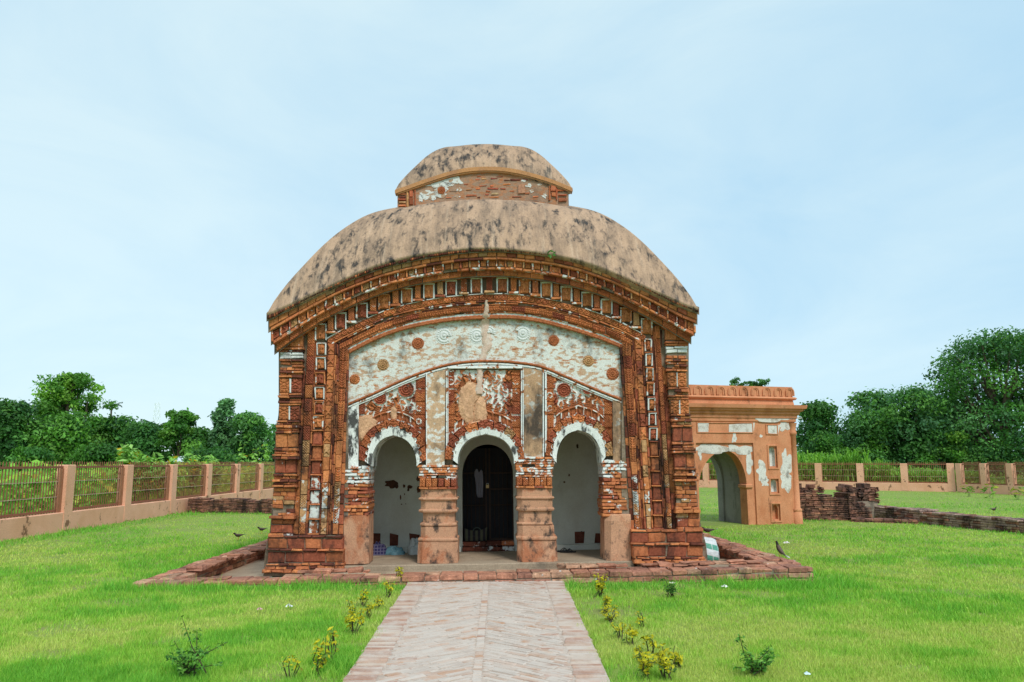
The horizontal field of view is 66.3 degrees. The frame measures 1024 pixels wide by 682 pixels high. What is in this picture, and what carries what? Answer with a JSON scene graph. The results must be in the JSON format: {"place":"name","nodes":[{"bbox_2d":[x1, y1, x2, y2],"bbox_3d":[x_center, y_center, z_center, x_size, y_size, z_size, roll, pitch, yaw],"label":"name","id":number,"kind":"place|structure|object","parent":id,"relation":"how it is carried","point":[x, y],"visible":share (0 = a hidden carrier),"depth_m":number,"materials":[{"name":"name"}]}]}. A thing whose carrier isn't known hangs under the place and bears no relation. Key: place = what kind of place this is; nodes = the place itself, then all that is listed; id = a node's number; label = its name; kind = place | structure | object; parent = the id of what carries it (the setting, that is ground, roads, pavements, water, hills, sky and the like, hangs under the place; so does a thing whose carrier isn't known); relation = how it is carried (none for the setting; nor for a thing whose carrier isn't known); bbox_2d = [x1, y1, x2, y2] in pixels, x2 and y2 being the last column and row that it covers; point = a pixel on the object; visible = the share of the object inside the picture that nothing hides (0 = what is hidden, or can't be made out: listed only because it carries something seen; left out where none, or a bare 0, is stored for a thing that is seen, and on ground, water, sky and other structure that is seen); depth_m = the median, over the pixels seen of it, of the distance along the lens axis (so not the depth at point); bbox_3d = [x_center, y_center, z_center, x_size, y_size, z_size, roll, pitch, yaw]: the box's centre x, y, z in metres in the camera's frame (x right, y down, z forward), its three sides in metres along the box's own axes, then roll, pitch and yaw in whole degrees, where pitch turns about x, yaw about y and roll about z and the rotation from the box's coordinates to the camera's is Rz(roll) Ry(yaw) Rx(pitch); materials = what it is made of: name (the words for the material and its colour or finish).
{"place":"outdoors","nodes":[
{"label":"outdoors","id":0,"kind":"place"},
{"bbox_2d":[343,581,609,681],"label":"path","id":1,"kind":"structure","parent":0,"point":[406,627],"depth_m":7.07,"materials":[{"name":"beige brick"}]},
{"bbox_2d":[0,476,1023,681],"bbox_3d":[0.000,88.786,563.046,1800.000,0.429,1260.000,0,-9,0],"label":"ground","id":2,"kind":"structure","parent":0,"point":[714,521],"depth_m":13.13,"materials":[{"name":"plant"}]},
{"bbox_2d":[0,398,45,470],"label":"broadleaf tree","id":3,"kind":"object","parent":2,"relation":"on","point":[16,417],"visible":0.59,"depth_m":54.87,"materials":[{"name":"green plant"}]},
{"bbox_2d":[1,444,57,477],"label":"understory shrub","id":4,"kind":"object","parent":2,"relation":"on","point":[27,454],"visible":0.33,"depth_m":45.11,"materials":[{"name":"green plant"}]},
{"bbox_2d":[11,408,107,465],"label":"broadleaf tree","id":5,"kind":"object","parent":2,"relation":"on","point":[62,436],"visible":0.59,"depth_m":55.42,"materials":[{"name":"green plant"}]},
{"bbox_2d":[31,371,118,463],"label":"broadleaf tree","id":6,"kind":"object","parent":2,"relation":"on","point":[64,392],"visible":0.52,"depth_m":59.45,"materials":[{"name":"green plant"}]},
{"bbox_2d":[60,439,118,482],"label":"understory shrub","id":7,"kind":"object","parent":2,"relation":"on","point":[94,453],"visible":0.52,"depth_m":45.84,"materials":[{"name":"green plant"}]},
{"bbox_2d":[101,402,122,416],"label":"palm tree","id":8,"kind":"object","parent":2,"relation":"on","point":[117,404],"visible":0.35,"depth_m":65.87,"materials":[{"name":"green plant"}]},
{"bbox_2d":[92,412,142,461],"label":"broadleaf tree","id":9,"kind":"object","parent":2,"relation":"on","point":[117,423],"visible":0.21,"depth_m":60.67,"materials":[{"name":"green plant"}]},
{"bbox_2d":[112,443,138,489],"bbox_3d":[-10.962,3.974,22.249,0.569,2.142,0.815,-3,-9,21],"label":"tall weed","id":10,"kind":"object","parent":2,"relation":"on","point":[126,460],"visible":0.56,"depth_m":22.22,"materials":[{"name":"green plant"}]},
{"bbox_2d":[116,448,139,489],"bbox_3d":[-11.063,4.057,22.459,0.726,2.040,0.614,0,-9,0],"label":"tall weed","id":11,"kind":"object","parent":2,"relation":"on","point":[122,454],"visible":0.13,"depth_m":22.51,"materials":[{"name":"green plant"}]},
{"bbox_2d":[0,461,273,540],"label":"boundary fence","id":12,"kind":"object","parent":2,"relation":"on","point":[64,514],"visible":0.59,"depth_m":20.89,"materials":[{"name":"beige concrete"}]},
{"bbox_2d":[0,459,273,517],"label":"creeper thicket","id":13,"kind":"object","parent":2,"relation":"on","point":[224,485],"visible":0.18,"depth_m":20.66,"materials":[{"name":"green plant"}]},
{"bbox_2d":[131,448,152,500],"bbox_3d":[-11.041,4.142,22.900,1.024,2.009,0.622,0,-9,0],"label":"tall weed","id":14,"kind":"object","parent":2,"relation":"on","point":[142,460],"visible":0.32,"depth_m":22.96,"materials":[{"name":"green plant"}]},
{"bbox_2d":[112,419,172,462],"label":"broadleaf tree","id":15,"kind":"object","parent":2,"relation":"on","point":[143,437],"visible":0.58,"depth_m":56.67,"materials":[{"name":"green plant"}]},
{"bbox_2d":[142,456,157,499],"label":"tall weed","id":16,"kind":"object","parent":2,"relation":"on","point":[149,479],"visible":0.34,"depth_m":23.72,"materials":[{"name":"green plant"}]},
{"bbox_2d":[140,419,164,427],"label":"palm tree","id":17,"kind":"object","parent":2,"relation":"on","point":[160,425],"visible":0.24,"depth_m":59.49,"materials":[{"name":"green plant"}]},
{"bbox_2d":[152,402,159,423],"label":"lattice mast","id":18,"kind":"object","parent":2,"relation":"on","point":[155,405],"visible":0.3,"depth_m":259.19,"materials":[{"name":"white metal"}]},
{"bbox_2d":[151,452,169,500],"bbox_3d":[-11.035,4.428,24.517,0.877,1.936,0.640,0,-9,0],"label":"tall weed","id":19,"kind":"object","parent":2,"relation":"on","point":[156,458],"visible":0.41,"depth_m":24.48,"materials":[{"name":"green plant"}]},
{"bbox_2d":[164,455,180,485],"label":"tall weed","id":20,"kind":"object","parent":2,"relation":"on","point":[172,459],"visible":0.21,"depth_m":25.56,"materials":[{"name":"green plant"}]},
{"bbox_2d":[154,407,202,456],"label":"broadleaf tree","id":21,"kind":"object","parent":2,"relation":"on","point":[178,425],"visible":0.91,"depth_m":55.08,"materials":[{"name":"green plant"}]},
{"bbox_2d":[180,452,193,495],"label":"tall weed","id":22,"kind":"object","parent":2,"relation":"on","point":[188,454],"visible":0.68,"depth_m":26.23,"materials":[{"name":"green plant"}]},
{"bbox_2d":[166,425,212,459],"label":"broadleaf tree","id":23,"kind":"object","parent":2,"relation":"on","point":[200,434],"visible":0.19,"depth_m":58.98,"materials":[{"name":"green plant"}]},
{"bbox_2d":[186,456,202,493],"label":"tall weed","id":24,"kind":"object","parent":2,"relation":"on","point":[197,477],"visible":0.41,"depth_m":26.85,"materials":[{"name":"green plant"}]},
{"bbox_2d":[165,615,226,677],"bbox_3d":[-2.415,2.331,5.973,0.532,0.447,0.449,0,-9,0],"label":"green shrub","id":25,"kind":"object","parent":2,"relation":"on","point":[198,654],"visible":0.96,"depth_m":5.91,"materials":[{"name":"green plant"}]},
{"bbox_2d":[205,455,213,474],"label":"tall weed","id":26,"kind":"object","parent":2,"relation":"on","point":[211,457],"visible":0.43,"depth_m":28.40,"materials":[{"name":"green plant"}]},
{"bbox_2d":[177,442,241,466],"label":"understory shrub","id":27,"kind":"object","parent":2,"relation":"on","point":[202,452],"visible":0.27,"depth_m":49.09,"materials":[{"name":"green plant"}]},
{"bbox_2d":[207,457,223,492],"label":"tall weed","id":28,"kind":"object","parent":2,"relation":"on","point":[217,478],"visible":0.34,"depth_m":29.11,"materials":[{"name":"green plant"}]},
{"bbox_2d":[205,398,238,450],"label":"tree","id":29,"kind":"object","parent":2,"relation":"on","point":[220,431],"visible":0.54,"depth_m":59.24,"materials":[{"name":"green plant"}]},
{"bbox_2d":[187,497,272,513],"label":"stub wall","id":30,"kind":"structure","parent":2,"relation":"on","point":[223,505],"depth_m":24.99,"materials":[{"name":"brick"}]},
{"bbox_2d":[238,441,246,463],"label":"tall weed","id":31,"kind":"object","parent":2,"relation":"on","point":[242,456],"visible":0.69,"depth_m":31.84,"materials":[{"name":"green plant"}]},
{"bbox_2d":[220,410,274,463],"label":"broadleaf tree","id":32,"kind":"object","parent":2,"relation":"on","point":[255,432],"visible":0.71,"depth_m":56.75,"materials":[{"name":"green plant"}]},
{"bbox_2d":[246,453,256,479],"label":"tall weed","id":33,"kind":"object","parent":2,"relation":"on","point":[252,455],"visible":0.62,"depth_m":32.87,"materials":[{"name":"green plant"}]},
{"bbox_2d":[260,444,268,476],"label":"tall weed","id":34,"kind":"object","parent":2,"relation":"on","point":[265,455],"visible":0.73,"depth_m":34.97,"materials":[{"name":"green plant"}]},
{"bbox_2d":[263,449,270,476],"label":"tall weed","id":35,"kind":"object","parent":2,"relation":"on","point":[267,460],"visible":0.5,"depth_m":35.59,"materials":[{"name":"green plant"}]},
{"bbox_2d":[262,424,276,462],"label":"broadleaf tree","id":36,"kind":"object","parent":2,"relation":"on","point":[272,450],"visible":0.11,"depth_m":83.20,"materials":[{"name":"green plant"}]},
{"bbox_2d":[281,655,302,679],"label":"golden shrub","id":37,"kind":"object","parent":2,"relation":"on","point":[293,660],"visible":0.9,"depth_m":5.85,"materials":[{"name":"yellow plant"}]},
{"bbox_2d":[309,634,329,664],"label":"golden shrub","id":38,"kind":"object","parent":2,"relation":"on","point":[320,649],"visible":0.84,"depth_m":6.21,"materials":[{"name":"yellow plant"}]},
{"bbox_2d":[312,651,331,676],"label":"golden shrub","id":39,"kind":"object","parent":2,"relation":"on","point":[321,664],"visible":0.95,"depth_m":5.95,"materials":[{"name":"yellow plant"}]},
{"bbox_2d":[324,630,338,662],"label":"golden shrub","id":40,"kind":"object","parent":2,"relation":"on","point":[332,632],"visible":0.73,"depth_m":6.39,"materials":[{"name":"yellow plant"}]},
{"bbox_2d":[326,626,338,648],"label":"golden shrub","id":41,"kind":"object","parent":2,"relation":"on","point":[333,636],"visible":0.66,"depth_m":6.78,"materials":[{"name":"yellow plant"}]},
{"bbox_2d":[346,600,357,612],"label":"golden shrub","id":42,"kind":"object","parent":2,"relation":"on","point":[351,606],"visible":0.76,"depth_m":8.31,"materials":[{"name":"yellow plant"}]},
{"bbox_2d":[344,608,364,635],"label":"golden shrub","id":43,"kind":"object","parent":2,"relation":"on","point":[350,621],"visible":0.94,"depth_m":7.38,"materials":[{"name":"yellow plant"}]},
{"bbox_2d":[357,589,369,606],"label":"golden shrub","id":44,"kind":"object","parent":2,"relation":"on","point":[363,598],"visible":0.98,"depth_m":8.84,"materials":[{"name":"yellow plant"}]},
{"bbox_2d":[363,602,373,617],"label":"golden shrub","id":45,"kind":"object","parent":2,"relation":"on","point":[369,608],"visible":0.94,"depth_m":8.14,"materials":[{"name":"yellow plant"}]},
{"bbox_2d":[373,597,383,608],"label":"golden shrub","id":46,"kind":"object","parent":2,"relation":"on","point":[377,603],"visible":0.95,"depth_m":8.67,"materials":[{"name":"yellow plant"}]},
{"bbox_2d":[383,580,395,597],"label":"golden shrub","id":47,"kind":"object","parent":2,"relation":"on","point":[388,587],"visible":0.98,"depth_m":9.41,"materials":[{"name":"yellow plant"}]},
{"bbox_2d":[394,567,403,577],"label":"golden shrub","id":48,"kind":"object","parent":2,"relation":"on","point":[399,571],"visible":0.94,"depth_m":10.48,"materials":[{"name":"yellow plant"}]},
{"bbox_2d":[133,532,812,586],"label":"plinth kerb","id":49,"kind":"structure","parent":2,"relation":"on","point":[242,565],"depth_m":10.72,"materials":[{"name":"brick"}]},
{"bbox_2d":[702,527,713,531],"bbox_3d":[3.815,3.690,15.181,0.345,0.174,0.086,-2,-9,15],"label":"myna bird","id":50,"kind":"object","parent":49,"relation":"on","point":[707,529],"visible":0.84,"depth_m":15.16},
{"bbox_2d":[704,537,719,560],"bbox_3d":[3.235,3.407,12.855,0.328,0.380,0.208,1,-9,-6],"label":"woven sack","id":51,"kind":"object","parent":49,"relation":"on","point":[712,549],"visible":0.6,"depth_m":12.79,"materials":[{"name":"plastic"}]},
{"bbox_2d":[775,541,789,557],"bbox_3d":[3.986,3.093,11.577,0.082,0.260,0.288,4,-10,-25],"label":"myna bird","id":52,"kind":"object","parent":49,"relation":"on","point":[779,549],"visible":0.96,"depth_m":11.59},
{"bbox_2d":[262,144,707,576],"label":"brick temple","id":53,"kind":"structure","parent":2,"relation":"on","point":[444,329],"depth_m":11.90,"materials":[{"name":"brick"}]},
{"bbox_2d":[373,541,386,555],"bbox_3d":[-2.178,3.356,12.721,0.377,0.220,0.215,-1,-9,-1],"label":"cloth bundle","id":54,"kind":"object","parent":53,"relation":"on","point":[379,548],"visible":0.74,"depth_m":12.66,"materials":[{"name":"purple fabric"}]},
{"bbox_2d":[385,546,404,554],"bbox_3d":[-1.909,3.392,12.726,0.331,0.147,0.233,4,-10,-26],"label":"plastic bag","id":55,"kind":"object","parent":53,"relation":"on","point":[393,550],"visible":1,"depth_m":12.67,"materials":[{"name":"teal plastic"}]},
{"bbox_2d":[407,537,417,554],"bbox_3d":[-1.561,3.322,12.749,0.280,0.276,0.224,-1,-9,-1],"label":"sack","id":56,"kind":"object","parent":53,"relation":"on","point":[412,549],"visible":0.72,"depth_m":12.69,"materials":[{"name":"grey fabric"}]},
{"bbox_2d":[463,527,486,540],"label":"gate","id":57,"kind":"structure","parent":53,"relation":"on","point":[476,535],"depth_m":13.08,"materials":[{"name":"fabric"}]},
{"bbox_2d":[474,469,482,497],"bbox_3d":[-0.564,2.413,13.311,0.152,0.481,0.059,-1,-9,-1],"label":"hanging shirt","id":58,"kind":"object","parent":53,"relation":"hanging from","point":[479,482],"visible":1,"depth_m":13.30,"materials":[{"name":"grey fabric"}]},
{"bbox_2d":[547,250,555,258],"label":"cornice weed","id":59,"kind":"object","parent":53,"relation":"attached to","point":[549,255],"visible":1,"depth_m":11.71,"materials":[{"name":"green plant"}]},
{"bbox_2d":[593,573,606,596],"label":"golden shrub","id":60,"kind":"object","parent":2,"relation":"on","point":[599,586],"visible":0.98,"depth_m":9.43,"materials":[{"name":"yellow plant"}]},
{"bbox_2d":[602,595,613,611],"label":"golden shrub","id":61,"kind":"object","parent":2,"relation":"on","point":[604,599],"visible":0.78,"depth_m":8.50,"materials":[{"name":"yellow plant"}]},
{"bbox_2d":[600,604,619,623],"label":"golden shrub","id":62,"kind":"object","parent":2,"relation":"on","point":[609,618],"visible":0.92,"depth_m":7.90,"materials":[{"name":"yellow plant"}]},
{"bbox_2d":[610,622,625,639],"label":"golden shrub","id":63,"kind":"object","parent":2,"relation":"on","point":[619,628],"visible":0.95,"depth_m":7.22,"materials":[{"name":"yellow plant"}]},
{"bbox_2d":[622,624,638,644],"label":"golden shrub","id":64,"kind":"object","parent":2,"relation":"on","point":[634,632],"visible":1,"depth_m":6.98,"materials":[{"name":"yellow plant"}]},
{"bbox_2d":[633,645,644,662],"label":"golden shrub","id":65,"kind":"object","parent":2,"relation":"on","point":[636,650],"visible":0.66,"depth_m":6.37,"materials":[{"name":"yellow plant"}]},
{"bbox_2d":[635,611,645,626],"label":"golden shrub","id":66,"kind":"object","parent":2,"relation":"on","point":[640,613],"visible":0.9,"depth_m":7.70,"materials":[{"name":"yellow plant"}]},
{"bbox_2d":[633,648,663,678],"bbox_3d":[1.000,2.432,5.897,0.267,0.219,0.165,-9,-12,44],"label":"golden shrub","id":67,"kind":"object","parent":2,"relation":"on","point":[646,663],"visible":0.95,"depth_m":5.87,"materials":[{"name":"yellow plant"}]},
{"bbox_2d":[640,634,657,652],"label":"golden shrub","id":68,"kind":"object","parent":2,"relation":"on","point":[647,638],"visible":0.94,"depth_m":6.66,"materials":[{"name":"yellow plant"}]},
{"bbox_2d":[651,643,667,662],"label":"golden shrub","id":69,"kind":"object","parent":2,"relation":"on","point":[661,644],"visible":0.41,"depth_m":6.28,"materials":[{"name":"yellow plant"}]},
{"bbox_2d":[654,648,679,678],"bbox_3d":[1.174,2.410,5.839,0.209,0.246,0.229,0,-9,0],"label":"golden shrub","id":70,"kind":"object","parent":2,"relation":"on","point":[661,667],"visible":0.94,"depth_m":5.84,"materials":[{"name":"yellow plant"}]},
{"bbox_2d":[660,576,676,597],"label":"flowering plant","id":71,"kind":"object","parent":2,"relation":"on","point":[671,590],"visible":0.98,"depth_m":9.38,"materials":[{"name":"green plant"}]},
{"bbox_2d":[667,646,683,668],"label":"golden shrub","id":72,"kind":"object","parent":2,"relation":"on","point":[680,661],"visible":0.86,"depth_m":6.17,"materials":[{"name":"yellow plant"}]},
{"bbox_2d":[688,385,807,524],"bbox_3d":[5.293,3.079,20.843,4.962,3.703,1.710,2,-9,-17],"label":"gatehouse","id":73,"kind":"object","parent":2,"relation":"on","point":[744,439],"visible":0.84,"depth_m":20.60,"materials":[{"name":"orange brick"}]},
{"bbox_2d":[729,377,769,385],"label":"slender tree","id":74,"kind":"object","parent":2,"relation":"on","point":[735,382],"visible":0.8,"depth_m":55.97,"materials":[{"name":"green plant"}]},
{"bbox_2d":[733,634,779,674],"bbox_3d":[1.863,2.404,5.997,0.316,0.311,0.441,-5,-10,30],"label":"green shrub","id":75,"kind":"object","parent":2,"relation":"on","point":[750,663],"visible":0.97,"depth_m":5.96,"materials":[{"name":"green plant"}]},
{"bbox_2d":[796,397,846,454],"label":"broadleaf tree","id":76,"kind":"object","parent":2,"relation":"on","point":[816,415],"visible":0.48,"depth_m":63.12,"materials":[{"name":"green plant"}]},
{"bbox_2d":[797,429,855,456],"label":"understory shrub","id":77,"kind":"object","parent":2,"relation":"on","point":[829,443],"visible":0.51,"depth_m":60.71,"materials":[{"name":"green plant"}]},
{"bbox_2d":[699,462,955,491],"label":"boundary fence","id":78,"kind":"object","parent":2,"relation":"on","point":[904,484],"visible":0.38,"depth_m":44.67,"materials":[{"name":"beige concrete"}]},
{"bbox_2d":[799,483,879,520],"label":"ruined wall","id":79,"kind":"structure","parent":2,"relation":"on","point":[848,502],"depth_m":21.92,"materials":[{"name":"brick"}]},
{"bbox_2d":[700,447,994,485],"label":"hedge","id":80,"kind":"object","parent":2,"relation":"on","point":[848,457],"visible":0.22,"depth_m":47.42,"materials":[{"name":"green plant"}]},
{"bbox_2d":[834,408,895,463],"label":"broadleaf tree","id":81,"kind":"object","parent":2,"relation":"on","point":[861,433],"visible":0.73,"depth_m":60.77,"materials":[{"name":"green plant"}]},
{"bbox_2d":[838,386,901,461],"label":"broadleaf tree","id":82,"kind":"object","parent":2,"relation":"on","point":[862,400],"visible":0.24,"depth_m":65.34,"materials":[{"name":"green plant"}]},
{"bbox_2d":[799,472,1023,489],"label":"scrub","id":83,"kind":"object","parent":2,"relation":"on","point":[1002,481],"visible":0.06,"depth_m":46.38,"materials":[{"name":"green plant"}]},
{"bbox_2d":[870,382,960,469],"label":"broadleaf tree","id":84,"kind":"object","parent":2,"relation":"on","point":[912,419],"visible":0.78,"depth_m":60.73,"materials":[{"name":"green plant"}]},
{"bbox_2d":[888,438,946,468],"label":"understory shrub","id":85,"kind":"object","parent":2,"relation":"on","point":[908,460],"visible":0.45,"depth_m":59.51,"materials":[{"name":"green plant"}]},
{"bbox_2d":[851,505,1023,533],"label":"wall","id":86,"kind":"structure","parent":2,"relation":"on","point":[891,514],"depth_m":20.00,"materials":[{"name":"brick"}]},
{"bbox_2d":[932,396,984,471],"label":"broadleaf tree","id":87,"kind":"object","parent":2,"relation":"on","point":[954,427],"visible":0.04,"depth_m":64.78,"materials":[{"name":"green plant"}]},
{"bbox_2d":[960,483,974,496],"bbox_3d":[21.548,7.007,36.955,0.734,0.655,0.793,0,-9,0],"label":"lawn sapling","id":88,"kind":"object","parent":2,"relation":"on","point":[969,490],"visible":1,"depth_m":36.90,"materials":[{"name":"green plant"}]},
{"bbox_2d":[919,325,1023,473],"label":"broadleaf tree","id":89,"kind":"object","parent":2,"relation":"on","point":[999,353],"visible":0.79,"depth_m":61.20,"materials":[{"name":"green plant"}]},
{"bbox_2d":[955,462,1023,494],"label":"boundary fence","id":90,"kind":"object","parent":2,"relation":"on","point":[1010,482],"visible":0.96,"depth_m":40.52,"materials":[{"name":"beige concrete"}]},
{"bbox_2d":[955,440,1023,479],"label":"understory shrub","id":91,"kind":"object","parent":2,"relation":"on","point":[992,458],"visible":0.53,"depth_m":57.44,"materials":[{"name":"green plant"}]},
{"bbox_2d":[980,484,998,497],"bbox_3d":[21.451,6.751,35.187,0.710,0.710,0.808,0,-9,0],"label":"lawn sapling","id":92,"kind":"object","parent":2,"relation":"on","point":[984,489],"visible":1,"depth_m":35.20,"materials":[{"name":"green plant"}]},
{"bbox_2d":[1009,487,1023,499],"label":"lawn sapling","id":93,"kind":"object","parent":2,"relation":"on","point":[1012,489],"visible":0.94,"depth_m":33.89,"materials":[{"name":"green plant"}]},
{"bbox_2d":[0,0,1023,458],"label":"sky","id":94,"kind":"structure","parent":0,"point":[835,188],"materials":[{"name":"blue"}]},
{"bbox_2d":[560,548,575,552],"bbox_3d":[0.903,3.369,12.603,0.260,0.066,0.106,0,-9,-3],"label":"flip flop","id":95,"kind":"object","parent":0,"point":[568,551],"visible":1,"depth_m":12.56},
{"bbox_2d":[941,429,971,468],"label":"understory shrub","id":96,"kind":"object","parent":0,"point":[961,440],"visible":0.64,"depth_m":59.02,"materials":[{"name":"green plant"}]}
]}

